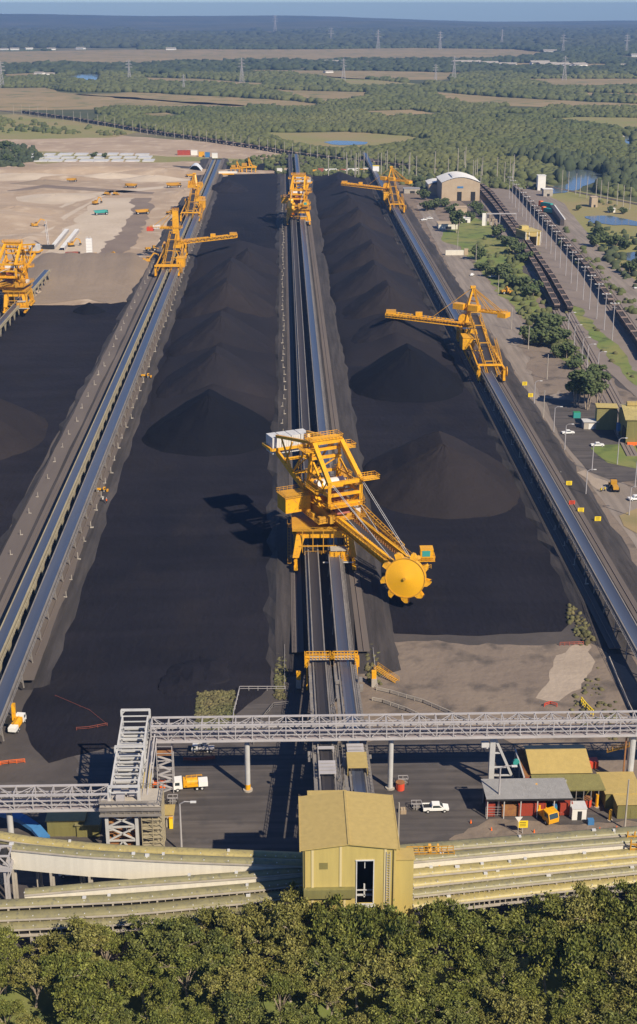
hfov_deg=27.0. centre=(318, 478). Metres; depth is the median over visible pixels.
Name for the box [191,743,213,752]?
truck
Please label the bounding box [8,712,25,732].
truck
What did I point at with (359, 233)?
coal pile
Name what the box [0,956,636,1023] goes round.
tree belt floor
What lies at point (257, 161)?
scrub
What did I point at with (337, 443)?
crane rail
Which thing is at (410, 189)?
office hut
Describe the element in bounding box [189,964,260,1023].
gum tree
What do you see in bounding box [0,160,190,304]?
earthworks ground
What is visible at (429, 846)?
walkover bridge
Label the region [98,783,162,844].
transfer tower
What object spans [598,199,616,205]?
verge scrub
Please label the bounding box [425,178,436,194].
white annex
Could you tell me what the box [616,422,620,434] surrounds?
water tank
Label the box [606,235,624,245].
bushy tree
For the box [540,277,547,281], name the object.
coal wagon
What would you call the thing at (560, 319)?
bushy tree
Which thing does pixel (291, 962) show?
gum tree
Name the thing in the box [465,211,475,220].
bushy tree
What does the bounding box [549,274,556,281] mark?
coal wagon
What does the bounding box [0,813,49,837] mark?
blue chute
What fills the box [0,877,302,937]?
covered conveyor
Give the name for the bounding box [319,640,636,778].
dirt apron
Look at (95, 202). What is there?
excavator
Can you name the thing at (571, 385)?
bushy tree
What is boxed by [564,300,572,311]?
coal wagon
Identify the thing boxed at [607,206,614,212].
bushy tree
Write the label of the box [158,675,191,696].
coal pile
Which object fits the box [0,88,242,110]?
dry paddock
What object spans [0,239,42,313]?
bucket wheel reclaimer
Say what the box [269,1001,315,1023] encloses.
gum tree
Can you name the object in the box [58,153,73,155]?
slab stack
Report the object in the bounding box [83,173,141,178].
sand bank
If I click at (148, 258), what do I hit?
excavator
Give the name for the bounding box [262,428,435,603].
bucket wheel reclaimer
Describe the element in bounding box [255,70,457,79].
dry paddock
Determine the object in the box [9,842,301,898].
covered conveyor
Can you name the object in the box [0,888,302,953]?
covered conveyor
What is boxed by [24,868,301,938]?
covered conveyor
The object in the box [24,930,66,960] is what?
gum tree
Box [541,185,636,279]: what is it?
rail side grass
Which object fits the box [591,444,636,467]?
lawn
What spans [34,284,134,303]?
cut bench
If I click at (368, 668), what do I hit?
berm weeds
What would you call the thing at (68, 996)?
gum tree
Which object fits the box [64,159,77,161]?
slab stack
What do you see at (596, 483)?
gravel wedge
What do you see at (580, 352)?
railway track
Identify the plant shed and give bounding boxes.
[595,403,617,429]
[618,401,636,445]
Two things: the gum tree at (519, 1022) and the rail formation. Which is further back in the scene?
the rail formation
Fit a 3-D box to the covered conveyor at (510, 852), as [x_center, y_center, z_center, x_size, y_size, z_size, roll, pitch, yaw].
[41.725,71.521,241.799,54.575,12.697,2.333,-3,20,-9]
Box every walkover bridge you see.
[304,651,333,689]
[329,651,358,675]
[406,844,454,865]
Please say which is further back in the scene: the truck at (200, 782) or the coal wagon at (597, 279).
the coal wagon at (597, 279)
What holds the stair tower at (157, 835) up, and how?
on the yard asphalt
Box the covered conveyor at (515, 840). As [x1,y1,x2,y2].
[400,826,636,850]
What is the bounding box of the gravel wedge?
[577,470,608,490]
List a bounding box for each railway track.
[0,110,636,203]
[483,196,634,454]
[490,195,620,406]
[518,193,636,345]
[536,204,636,327]
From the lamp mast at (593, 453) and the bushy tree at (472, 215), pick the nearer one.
the lamp mast at (593, 453)
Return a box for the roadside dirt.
[394,170,546,307]
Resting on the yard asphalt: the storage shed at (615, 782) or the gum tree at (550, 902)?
the storage shed at (615, 782)
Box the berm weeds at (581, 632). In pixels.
[566,603,595,645]
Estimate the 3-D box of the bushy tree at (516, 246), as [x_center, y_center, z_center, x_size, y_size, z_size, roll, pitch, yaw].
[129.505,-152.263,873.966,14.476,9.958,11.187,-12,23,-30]
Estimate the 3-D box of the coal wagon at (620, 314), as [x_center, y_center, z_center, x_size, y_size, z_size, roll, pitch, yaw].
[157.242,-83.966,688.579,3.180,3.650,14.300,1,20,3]
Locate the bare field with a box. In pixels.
[0,136,281,165]
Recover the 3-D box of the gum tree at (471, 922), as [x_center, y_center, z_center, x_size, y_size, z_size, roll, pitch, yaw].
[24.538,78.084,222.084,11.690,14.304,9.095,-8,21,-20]
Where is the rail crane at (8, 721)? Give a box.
[4,703,15,726]
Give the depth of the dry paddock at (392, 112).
2033.29 m
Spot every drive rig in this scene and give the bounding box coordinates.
[230,160,242,171]
[240,157,256,171]
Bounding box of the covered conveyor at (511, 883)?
[412,866,636,920]
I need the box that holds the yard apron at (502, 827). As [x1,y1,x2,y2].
[449,818,636,839]
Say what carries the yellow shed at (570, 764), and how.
on the yard asphalt
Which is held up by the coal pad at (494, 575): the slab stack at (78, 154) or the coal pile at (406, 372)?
the coal pile at (406, 372)
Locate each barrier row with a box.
[183,755,214,760]
[559,641,583,645]
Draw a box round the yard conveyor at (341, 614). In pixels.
[294,154,353,672]
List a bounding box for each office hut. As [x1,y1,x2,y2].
[403,187,419,192]
[436,221,457,228]
[454,206,467,212]
[461,217,469,222]
[536,174,546,190]
[542,188,552,195]
[589,196,598,206]
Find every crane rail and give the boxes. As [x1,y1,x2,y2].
[0,163,208,613]
[36,159,223,654]
[285,157,297,651]
[310,230,363,649]
[371,158,636,611]
[375,185,615,647]
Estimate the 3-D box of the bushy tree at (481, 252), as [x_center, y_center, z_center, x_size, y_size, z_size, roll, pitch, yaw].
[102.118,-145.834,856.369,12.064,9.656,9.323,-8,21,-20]
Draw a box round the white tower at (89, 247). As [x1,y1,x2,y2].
[86,237,92,252]
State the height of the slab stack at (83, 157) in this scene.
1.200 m
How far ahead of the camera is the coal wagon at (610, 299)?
726.65 m
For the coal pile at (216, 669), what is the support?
on the coal pad at (177, 573)
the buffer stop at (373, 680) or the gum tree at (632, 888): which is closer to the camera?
the gum tree at (632, 888)
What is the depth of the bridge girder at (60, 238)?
924.04 m
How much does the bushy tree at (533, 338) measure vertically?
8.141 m
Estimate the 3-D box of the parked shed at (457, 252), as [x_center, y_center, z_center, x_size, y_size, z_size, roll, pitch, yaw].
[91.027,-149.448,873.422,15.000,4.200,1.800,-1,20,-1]
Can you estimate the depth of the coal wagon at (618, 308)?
700.88 m
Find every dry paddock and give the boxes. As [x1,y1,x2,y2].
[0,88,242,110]
[5,72,51,76]
[76,92,314,105]
[148,78,260,83]
[148,113,172,115]
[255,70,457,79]
[270,132,415,147]
[280,90,364,100]
[327,76,415,84]
[369,110,433,115]
[438,92,636,106]
[517,63,604,65]
[532,78,636,85]
[554,117,636,127]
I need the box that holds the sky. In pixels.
[0,0,636,21]
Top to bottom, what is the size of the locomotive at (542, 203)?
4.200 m
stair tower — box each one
[141,790,165,845]
[155,729,174,792]
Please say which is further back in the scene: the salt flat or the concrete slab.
the salt flat
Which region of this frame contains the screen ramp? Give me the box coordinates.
[513,749,531,777]
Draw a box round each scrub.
[0,115,126,135]
[0,142,43,166]
[226,151,318,170]
[271,164,391,176]
[298,155,536,189]
[413,173,473,189]
[476,235,579,356]
[546,276,633,377]
[558,226,636,319]
[588,221,636,287]
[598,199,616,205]
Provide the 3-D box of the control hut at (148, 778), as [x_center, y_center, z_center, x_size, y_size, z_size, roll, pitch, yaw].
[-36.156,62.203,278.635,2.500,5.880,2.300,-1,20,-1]
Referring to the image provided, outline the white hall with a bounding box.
[436,171,479,200]
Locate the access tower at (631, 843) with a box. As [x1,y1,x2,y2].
[625,831,636,896]
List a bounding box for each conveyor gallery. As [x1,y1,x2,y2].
[0,784,109,812]
[150,710,636,742]
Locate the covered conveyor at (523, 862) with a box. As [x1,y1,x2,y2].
[413,848,636,911]
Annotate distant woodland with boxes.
[0,26,636,47]
[0,44,636,73]
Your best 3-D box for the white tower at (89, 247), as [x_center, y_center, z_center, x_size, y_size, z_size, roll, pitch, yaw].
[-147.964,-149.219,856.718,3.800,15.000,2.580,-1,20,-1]
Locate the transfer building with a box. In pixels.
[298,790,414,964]
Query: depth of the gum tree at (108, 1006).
207.69 m
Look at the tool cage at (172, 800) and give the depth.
273.26 m
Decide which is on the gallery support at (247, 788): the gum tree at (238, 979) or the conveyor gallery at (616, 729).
the conveyor gallery at (616, 729)
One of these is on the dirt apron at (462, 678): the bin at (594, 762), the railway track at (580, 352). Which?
the bin at (594, 762)
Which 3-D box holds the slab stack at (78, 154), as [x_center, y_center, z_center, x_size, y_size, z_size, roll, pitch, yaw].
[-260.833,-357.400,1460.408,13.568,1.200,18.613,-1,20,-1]
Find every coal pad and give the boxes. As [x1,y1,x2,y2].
[0,302,126,536]
[22,163,278,762]
[312,175,574,635]
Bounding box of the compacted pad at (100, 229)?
[46,198,134,253]
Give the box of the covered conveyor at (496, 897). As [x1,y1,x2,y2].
[412,875,636,931]
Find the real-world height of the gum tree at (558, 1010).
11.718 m
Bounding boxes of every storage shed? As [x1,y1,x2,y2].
[45,812,86,835]
[74,812,101,836]
[596,771,636,808]
[612,794,636,818]
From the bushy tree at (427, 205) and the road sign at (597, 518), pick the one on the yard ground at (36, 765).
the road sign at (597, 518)
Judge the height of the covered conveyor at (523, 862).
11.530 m
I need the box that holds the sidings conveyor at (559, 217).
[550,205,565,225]
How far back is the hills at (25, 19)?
11282.61 m
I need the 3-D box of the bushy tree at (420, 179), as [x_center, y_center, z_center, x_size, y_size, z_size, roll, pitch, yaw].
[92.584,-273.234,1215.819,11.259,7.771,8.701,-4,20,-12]
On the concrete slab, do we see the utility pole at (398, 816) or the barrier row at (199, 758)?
the barrier row at (199, 758)
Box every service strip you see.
[0,246,162,593]
[21,546,82,679]
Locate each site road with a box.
[416,205,636,547]
[545,398,636,481]
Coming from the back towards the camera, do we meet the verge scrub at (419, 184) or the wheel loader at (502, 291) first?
the verge scrub at (419, 184)
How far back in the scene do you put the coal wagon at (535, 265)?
816.31 m
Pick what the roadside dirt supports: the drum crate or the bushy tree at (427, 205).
the bushy tree at (427, 205)
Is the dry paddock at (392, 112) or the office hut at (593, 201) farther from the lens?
the dry paddock at (392, 112)
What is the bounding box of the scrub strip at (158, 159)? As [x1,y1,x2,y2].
[10,150,506,178]
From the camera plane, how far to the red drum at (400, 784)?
277.65 m
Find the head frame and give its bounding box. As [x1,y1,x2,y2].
[0,845,13,898]
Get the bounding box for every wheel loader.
[97,487,108,491]
[145,245,158,250]
[500,288,511,293]
[608,479,619,491]
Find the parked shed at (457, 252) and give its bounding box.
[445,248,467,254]
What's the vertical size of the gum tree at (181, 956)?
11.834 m
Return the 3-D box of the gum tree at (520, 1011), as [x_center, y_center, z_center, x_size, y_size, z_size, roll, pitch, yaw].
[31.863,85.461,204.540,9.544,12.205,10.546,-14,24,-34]
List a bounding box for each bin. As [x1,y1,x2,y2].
[152,780,165,787]
[572,411,580,417]
[589,757,598,768]
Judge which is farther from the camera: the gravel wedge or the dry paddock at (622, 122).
the dry paddock at (622, 122)
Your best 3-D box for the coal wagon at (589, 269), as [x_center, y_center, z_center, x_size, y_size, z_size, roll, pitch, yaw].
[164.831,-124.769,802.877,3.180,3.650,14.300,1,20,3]
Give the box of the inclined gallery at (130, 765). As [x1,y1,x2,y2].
[107,708,157,807]
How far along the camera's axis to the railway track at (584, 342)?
644.91 m
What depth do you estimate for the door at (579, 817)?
267.58 m
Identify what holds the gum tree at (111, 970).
on the tree belt floor at (43, 1010)
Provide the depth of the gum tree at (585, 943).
212.51 m
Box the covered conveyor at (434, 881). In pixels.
[413,858,636,889]
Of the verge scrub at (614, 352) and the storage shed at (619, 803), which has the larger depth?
the verge scrub at (614, 352)
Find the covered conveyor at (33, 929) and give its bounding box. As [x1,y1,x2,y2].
[0,900,302,956]
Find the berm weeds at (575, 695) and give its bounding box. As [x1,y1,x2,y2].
[569,667,628,739]
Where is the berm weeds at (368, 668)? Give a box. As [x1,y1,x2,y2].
[364,649,382,684]
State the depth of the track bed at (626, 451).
647.08 m
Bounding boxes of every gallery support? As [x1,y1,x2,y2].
[6,813,13,850]
[243,742,252,792]
[385,740,394,790]
[481,739,513,778]
[623,737,635,771]
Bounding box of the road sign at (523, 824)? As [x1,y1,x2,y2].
[519,821,527,832]
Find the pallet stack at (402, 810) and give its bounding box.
[400,807,405,813]
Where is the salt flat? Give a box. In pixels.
[0,48,539,62]
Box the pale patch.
[536,644,594,700]
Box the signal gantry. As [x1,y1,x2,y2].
[482,213,515,225]
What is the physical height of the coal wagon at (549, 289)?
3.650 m
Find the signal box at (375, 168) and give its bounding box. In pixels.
[372,165,378,170]
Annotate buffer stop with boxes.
[296,671,300,688]
[371,670,376,686]
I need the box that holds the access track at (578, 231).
[546,196,636,305]
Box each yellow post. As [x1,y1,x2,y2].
[594,794,598,807]
[607,809,612,821]
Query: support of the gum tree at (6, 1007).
on the tree belt floor at (43, 1010)
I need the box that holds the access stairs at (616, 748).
[607,742,629,752]
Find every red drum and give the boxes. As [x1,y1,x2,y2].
[396,779,404,791]
[584,795,591,807]
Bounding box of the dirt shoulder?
[443,256,636,565]
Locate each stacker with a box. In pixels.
[147,208,237,276]
[180,173,205,221]
[341,166,411,212]
[385,285,509,381]
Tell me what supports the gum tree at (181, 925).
on the tree belt floor at (43, 1010)
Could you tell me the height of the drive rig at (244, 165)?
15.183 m
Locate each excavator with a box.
[31,219,45,226]
[67,238,81,246]
[92,197,102,204]
[142,252,160,261]
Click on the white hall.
(456, 186)
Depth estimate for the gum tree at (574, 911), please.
219.17 m
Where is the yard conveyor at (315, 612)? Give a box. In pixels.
[288,154,325,675]
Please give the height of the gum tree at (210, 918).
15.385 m
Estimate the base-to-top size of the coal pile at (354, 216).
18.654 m
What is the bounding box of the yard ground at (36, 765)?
[0,159,636,963]
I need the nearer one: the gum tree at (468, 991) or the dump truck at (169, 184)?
the gum tree at (468, 991)
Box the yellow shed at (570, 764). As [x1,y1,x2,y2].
[523,745,605,802]
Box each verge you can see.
[415,215,636,664]
[441,218,606,390]
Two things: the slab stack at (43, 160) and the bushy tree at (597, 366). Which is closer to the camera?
the bushy tree at (597, 366)
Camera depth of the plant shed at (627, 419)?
496.18 m
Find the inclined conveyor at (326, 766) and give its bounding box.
[308,660,344,789]
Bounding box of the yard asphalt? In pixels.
[0,739,636,883]
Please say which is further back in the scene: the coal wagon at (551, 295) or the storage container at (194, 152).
the storage container at (194, 152)
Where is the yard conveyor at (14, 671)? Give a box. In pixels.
[0,160,221,740]
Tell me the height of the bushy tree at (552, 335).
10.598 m
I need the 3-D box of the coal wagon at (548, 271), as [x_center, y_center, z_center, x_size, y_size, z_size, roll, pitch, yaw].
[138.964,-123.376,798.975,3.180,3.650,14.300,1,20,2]
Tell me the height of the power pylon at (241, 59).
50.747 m
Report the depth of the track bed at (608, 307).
766.79 m
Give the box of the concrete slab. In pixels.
[74,703,313,846]
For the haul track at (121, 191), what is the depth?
1176.88 m
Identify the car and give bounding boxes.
[561,429,574,433]
[627,494,636,500]
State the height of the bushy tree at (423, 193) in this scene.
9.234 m
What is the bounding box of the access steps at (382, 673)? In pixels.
[374,663,398,682]
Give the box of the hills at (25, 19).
[0,14,636,24]
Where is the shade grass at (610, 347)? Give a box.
[530,251,636,384]
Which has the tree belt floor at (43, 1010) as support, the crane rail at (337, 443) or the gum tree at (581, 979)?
the gum tree at (581, 979)
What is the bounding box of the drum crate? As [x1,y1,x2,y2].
[587,818,593,824]
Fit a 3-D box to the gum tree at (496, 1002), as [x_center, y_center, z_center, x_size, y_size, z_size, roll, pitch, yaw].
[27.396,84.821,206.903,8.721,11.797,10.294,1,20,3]
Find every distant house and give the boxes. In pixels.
[166,47,175,49]
[452,60,472,61]
[478,61,498,62]
[499,62,516,64]
[529,60,549,64]
[543,49,556,51]
[548,62,571,65]
[571,62,587,65]
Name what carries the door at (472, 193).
in the white hall
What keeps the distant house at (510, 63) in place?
on the dry paddock at (588, 64)
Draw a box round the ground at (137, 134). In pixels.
[0,47,636,187]
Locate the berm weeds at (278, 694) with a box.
[273,653,287,699]
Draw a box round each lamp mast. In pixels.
[179,801,195,846]
[497,765,516,814]
[585,469,596,493]
[587,275,595,309]
[591,443,601,468]
[595,283,602,318]
[602,293,610,329]
[610,303,619,339]
[628,486,636,514]
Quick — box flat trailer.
[218,171,236,174]
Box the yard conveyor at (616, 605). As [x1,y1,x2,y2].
[362,153,636,658]
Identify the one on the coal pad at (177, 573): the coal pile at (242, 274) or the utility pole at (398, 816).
the coal pile at (242, 274)
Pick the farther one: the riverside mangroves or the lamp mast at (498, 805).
the riverside mangroves
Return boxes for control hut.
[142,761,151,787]
[153,804,174,826]
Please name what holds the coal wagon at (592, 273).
on the railway track at (590, 277)
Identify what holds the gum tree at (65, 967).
on the tree belt floor at (43, 1010)
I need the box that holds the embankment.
[28,252,148,284]
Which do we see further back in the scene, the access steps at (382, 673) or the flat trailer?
the flat trailer
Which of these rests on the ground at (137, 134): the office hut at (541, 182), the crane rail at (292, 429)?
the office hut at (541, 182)
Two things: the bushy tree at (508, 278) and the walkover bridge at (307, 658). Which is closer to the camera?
the walkover bridge at (307, 658)
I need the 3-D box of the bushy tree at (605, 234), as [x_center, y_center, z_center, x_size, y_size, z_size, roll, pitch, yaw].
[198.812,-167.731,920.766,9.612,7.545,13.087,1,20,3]
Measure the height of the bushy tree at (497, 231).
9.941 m
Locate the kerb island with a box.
[620,509,636,532]
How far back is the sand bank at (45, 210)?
1054.09 m
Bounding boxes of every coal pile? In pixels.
[0,399,47,459]
[73,302,105,314]
[142,389,271,456]
[156,346,278,398]
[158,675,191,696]
[164,310,275,357]
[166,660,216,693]
[175,277,275,319]
[183,257,276,297]
[195,656,230,683]
[211,179,248,193]
[235,248,280,275]
[313,175,343,194]
[318,195,382,219]
[321,222,398,255]
[322,206,394,236]
[328,239,414,276]
[330,259,422,302]
[342,280,438,324]
[349,343,463,402]
[351,314,438,343]
[362,431,519,518]
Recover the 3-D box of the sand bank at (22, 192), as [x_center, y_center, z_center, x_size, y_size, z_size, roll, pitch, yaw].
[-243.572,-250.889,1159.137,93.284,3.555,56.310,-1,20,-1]
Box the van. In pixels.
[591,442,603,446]
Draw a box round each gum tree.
[0,924,29,993]
[0,929,12,973]
[0,959,19,993]
[0,998,28,1023]
[5,953,57,1007]
[12,1011,48,1023]
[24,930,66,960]
[35,947,112,1007]
[43,960,99,1023]
[52,915,113,962]
[57,1012,101,1023]
[59,1014,82,1023]
[73,979,126,1023]
[84,958,138,990]
[92,920,128,980]
[107,1008,139,1023]
[112,950,161,1003]
[120,912,178,983]
[134,1005,185,1023]
[143,971,182,1020]
[148,942,225,1004]
[157,913,205,990]
[170,995,217,1023]
[189,927,248,994]
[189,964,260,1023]
[190,901,247,983]
[212,951,270,993]
[213,989,265,1023]
[232,897,289,976]
[248,936,322,1001]
[254,971,307,1010]
[258,880,315,947]
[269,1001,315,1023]
[292,892,359,969]
[303,941,360,1009]
[303,966,362,1016]
[306,1010,349,1023]
[311,902,385,962]
[336,956,376,1010]
[347,1011,377,1023]
[349,945,436,1022]
[356,899,419,987]
[365,983,429,1023]
[387,934,448,983]
[391,965,452,1020]
[409,896,473,953]
[420,993,479,1023]
[431,976,500,1019]
[443,932,499,981]
[444,907,497,945]
[467,905,532,983]
[473,984,516,1023]
[478,938,520,987]
[493,968,552,1015]
[496,994,551,1023]
[508,890,583,976]
[508,1015,534,1023]
[510,917,571,993]
[545,992,586,1023]
[547,879,604,971]
[548,963,620,1015]
[555,917,628,1001]
[562,1007,608,1023]
[583,876,636,929]
[583,991,636,1022]
[590,906,636,983]
[596,1005,636,1023]
[599,944,636,1000]
[620,974,636,1012]
[622,919,636,951]
[623,881,636,920]
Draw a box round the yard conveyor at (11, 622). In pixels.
[0,160,215,677]
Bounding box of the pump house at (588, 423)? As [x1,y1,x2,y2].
[581,418,596,428]
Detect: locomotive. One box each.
[538,201,552,207]
[541,206,551,213]
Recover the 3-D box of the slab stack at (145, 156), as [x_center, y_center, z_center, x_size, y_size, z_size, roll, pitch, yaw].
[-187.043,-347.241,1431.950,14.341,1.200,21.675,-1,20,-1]
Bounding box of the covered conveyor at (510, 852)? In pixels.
[414,837,636,905]
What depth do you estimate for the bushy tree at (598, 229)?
947.32 m
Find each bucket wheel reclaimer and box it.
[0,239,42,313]
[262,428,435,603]
[281,173,311,225]
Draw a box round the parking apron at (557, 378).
[517,342,580,397]
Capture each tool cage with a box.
[167,794,177,803]
[398,775,407,783]
[411,800,421,809]
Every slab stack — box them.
[34,159,49,161]
[44,155,61,158]
[48,159,63,161]
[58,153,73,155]
[61,156,74,158]
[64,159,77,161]
[74,153,88,155]
[76,156,90,158]
[79,159,94,161]
[94,159,109,161]
[108,156,121,158]
[111,159,123,161]
[119,153,133,155]
[123,156,136,158]
[125,159,139,161]
[135,153,149,155]
[137,155,152,158]
[142,159,154,161]
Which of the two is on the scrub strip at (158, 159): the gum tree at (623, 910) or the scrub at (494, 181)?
the scrub at (494, 181)
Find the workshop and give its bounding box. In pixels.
[481,778,572,818]
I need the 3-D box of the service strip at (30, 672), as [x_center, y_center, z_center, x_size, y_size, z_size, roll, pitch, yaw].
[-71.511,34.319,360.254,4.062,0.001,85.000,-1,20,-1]
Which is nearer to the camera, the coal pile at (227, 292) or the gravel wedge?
the gravel wedge
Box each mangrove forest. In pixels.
[0,70,636,103]
[93,98,636,196]
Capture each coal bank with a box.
[149,240,278,421]
[313,172,454,365]
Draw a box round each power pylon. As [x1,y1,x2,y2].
[238,58,244,82]
[341,58,345,79]
[375,30,379,47]
[437,31,442,48]
[450,56,457,74]
[561,56,568,79]
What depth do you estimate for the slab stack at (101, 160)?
1395.33 m
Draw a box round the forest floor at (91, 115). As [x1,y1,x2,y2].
[13,68,636,201]
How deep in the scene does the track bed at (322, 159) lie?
1553.89 m
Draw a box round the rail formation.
[480,184,636,396]
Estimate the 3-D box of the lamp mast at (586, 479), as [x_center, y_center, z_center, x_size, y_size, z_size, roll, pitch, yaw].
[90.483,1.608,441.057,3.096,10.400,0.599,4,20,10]
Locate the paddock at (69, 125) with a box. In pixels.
[0,114,136,138]
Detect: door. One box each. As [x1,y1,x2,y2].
[61,827,72,835]
[85,828,91,836]
[457,192,461,200]
[471,192,474,200]
[577,811,581,819]
[622,425,625,441]
[630,809,636,818]
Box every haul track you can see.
[8,185,154,193]
[40,191,112,232]
[60,186,176,207]
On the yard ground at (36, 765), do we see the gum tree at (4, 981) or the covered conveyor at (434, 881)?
the covered conveyor at (434, 881)
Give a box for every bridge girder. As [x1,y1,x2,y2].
[52,229,68,248]
[60,229,78,250]
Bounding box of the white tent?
[190,163,202,170]
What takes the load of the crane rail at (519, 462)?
on the track bed at (582, 589)
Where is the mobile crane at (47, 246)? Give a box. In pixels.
[42,221,54,248]
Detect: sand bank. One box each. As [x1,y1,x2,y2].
[0,166,275,174]
[0,173,81,180]
[0,189,90,196]
[0,205,65,214]
[0,210,64,234]
[0,232,54,254]
[9,179,73,184]
[16,193,96,203]
[37,175,104,180]
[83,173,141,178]
[116,168,227,177]
[121,175,189,181]
[152,186,194,200]
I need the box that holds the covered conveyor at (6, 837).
[0,831,301,886]
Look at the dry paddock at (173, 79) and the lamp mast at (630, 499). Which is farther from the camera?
the dry paddock at (173, 79)
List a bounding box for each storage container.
[177,150,190,154]
[191,150,197,154]
[199,151,203,156]
[212,153,217,157]
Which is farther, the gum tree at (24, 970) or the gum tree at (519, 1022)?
the gum tree at (24, 970)
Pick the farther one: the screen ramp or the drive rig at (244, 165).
the drive rig at (244, 165)
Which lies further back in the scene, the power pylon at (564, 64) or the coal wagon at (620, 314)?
the power pylon at (564, 64)
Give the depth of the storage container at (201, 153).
1440.66 m
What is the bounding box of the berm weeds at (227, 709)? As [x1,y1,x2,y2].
[193,689,235,729]
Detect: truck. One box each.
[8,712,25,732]
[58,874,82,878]
[66,178,76,181]
[93,209,107,214]
[125,183,136,187]
[135,209,149,214]
[166,182,181,187]
[172,774,207,791]
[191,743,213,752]
[422,801,448,813]
[536,783,558,824]
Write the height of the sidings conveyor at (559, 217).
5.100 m
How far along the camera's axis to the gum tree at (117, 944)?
220.74 m
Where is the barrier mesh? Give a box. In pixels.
[0,759,24,764]
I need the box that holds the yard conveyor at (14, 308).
[0,269,50,336]
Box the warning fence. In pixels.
[581,697,593,714]
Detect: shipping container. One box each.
[485,801,494,816]
[500,801,519,816]
[517,801,545,815]
[557,800,572,814]
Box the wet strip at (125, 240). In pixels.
[100,198,154,253]
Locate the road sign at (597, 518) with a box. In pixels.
[595,516,600,520]
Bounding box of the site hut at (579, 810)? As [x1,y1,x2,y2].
[571,801,587,819]
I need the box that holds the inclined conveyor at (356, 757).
[329,660,373,792]
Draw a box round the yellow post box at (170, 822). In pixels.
[169,817,172,828]
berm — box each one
[0,158,228,689]
[0,283,30,316]
[263,158,400,676]
[357,158,636,653]
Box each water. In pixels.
[73,74,98,79]
[325,141,367,144]
[552,169,601,192]
[585,216,636,225]
[626,252,636,260]
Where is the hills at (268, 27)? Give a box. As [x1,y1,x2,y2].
[0,21,636,31]
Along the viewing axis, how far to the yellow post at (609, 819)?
267.39 m
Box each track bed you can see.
[0,158,211,625]
[4,111,636,204]
[32,158,224,654]
[284,158,303,651]
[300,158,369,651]
[359,157,620,648]
[370,158,636,621]
[480,193,636,455]
[487,192,636,446]
[513,189,636,351]
[527,195,636,329]
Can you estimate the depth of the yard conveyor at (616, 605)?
436.42 m
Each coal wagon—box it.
[388,163,399,166]
[528,243,534,250]
[530,258,536,266]
[533,263,539,271]
[535,267,542,274]
[536,255,543,264]
[538,272,545,278]
[539,260,546,266]
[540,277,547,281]
[542,264,549,271]
[543,282,550,290]
[545,269,553,277]
[546,287,553,295]
[548,292,556,302]
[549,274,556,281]
[551,298,559,309]
[552,278,559,287]
[555,284,562,292]
[558,289,565,297]
[561,294,569,303]
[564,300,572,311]
[569,246,575,253]
[572,250,579,258]
[576,254,583,259]
[579,259,587,267]
[583,263,591,272]
[587,267,594,274]
[590,272,598,281]
[594,277,601,287]
[597,282,605,291]
[601,287,609,297]
[604,293,613,303]
[612,304,621,315]
[617,311,626,320]
[621,317,631,328]
[626,324,636,335]
[631,331,636,342]
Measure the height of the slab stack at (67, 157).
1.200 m
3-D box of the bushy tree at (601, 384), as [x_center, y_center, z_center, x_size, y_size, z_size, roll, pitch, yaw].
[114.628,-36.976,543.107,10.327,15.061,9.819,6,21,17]
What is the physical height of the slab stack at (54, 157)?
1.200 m
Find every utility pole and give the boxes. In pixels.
[398,802,399,835]
[624,779,629,826]
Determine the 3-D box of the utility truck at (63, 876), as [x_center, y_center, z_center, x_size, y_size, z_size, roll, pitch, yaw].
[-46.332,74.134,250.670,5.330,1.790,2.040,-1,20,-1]
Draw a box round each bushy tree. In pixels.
[0,140,13,148]
[2,153,14,160]
[12,147,21,152]
[244,157,254,163]
[280,160,286,165]
[413,177,425,181]
[416,189,430,198]
[419,201,433,210]
[429,198,440,209]
[440,197,449,206]
[444,203,458,211]
[449,209,465,232]
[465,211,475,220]
[467,201,483,212]
[468,245,486,259]
[474,262,488,270]
[475,209,486,215]
[483,266,496,274]
[491,224,505,237]
[495,263,513,278]
[498,235,517,244]
[502,273,520,285]
[506,240,526,253]
[513,276,534,286]
[514,251,533,262]
[517,280,543,295]
[518,325,539,343]
[524,328,547,344]
[528,312,556,329]
[539,326,562,345]
[548,313,567,326]
[550,346,563,357]
[555,342,577,358]
[561,328,571,339]
[563,353,585,368]
[565,370,585,406]
[573,369,600,409]
[586,233,604,245]
[586,363,607,371]
[590,226,605,232]
[591,368,611,402]
[598,231,610,241]
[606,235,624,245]
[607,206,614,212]
[617,207,627,213]
[619,240,632,249]
[620,261,636,274]
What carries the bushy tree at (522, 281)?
on the green verge at (472, 233)
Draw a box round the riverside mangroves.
[507,143,636,189]
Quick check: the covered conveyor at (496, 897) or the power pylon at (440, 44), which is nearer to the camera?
the covered conveyor at (496, 897)
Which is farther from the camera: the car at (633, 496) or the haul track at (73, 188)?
the haul track at (73, 188)
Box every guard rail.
[231,686,285,729]
[253,701,288,742]
[284,644,284,685]
[372,697,425,718]
[376,687,471,720]
[609,656,634,716]
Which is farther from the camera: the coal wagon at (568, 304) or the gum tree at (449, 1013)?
the coal wagon at (568, 304)
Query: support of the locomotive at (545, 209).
on the railway track at (591, 263)
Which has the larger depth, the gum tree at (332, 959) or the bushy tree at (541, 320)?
the bushy tree at (541, 320)
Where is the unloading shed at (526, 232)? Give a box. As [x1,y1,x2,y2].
[515,225,540,244]
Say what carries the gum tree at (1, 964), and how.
on the tree belt floor at (43, 1010)

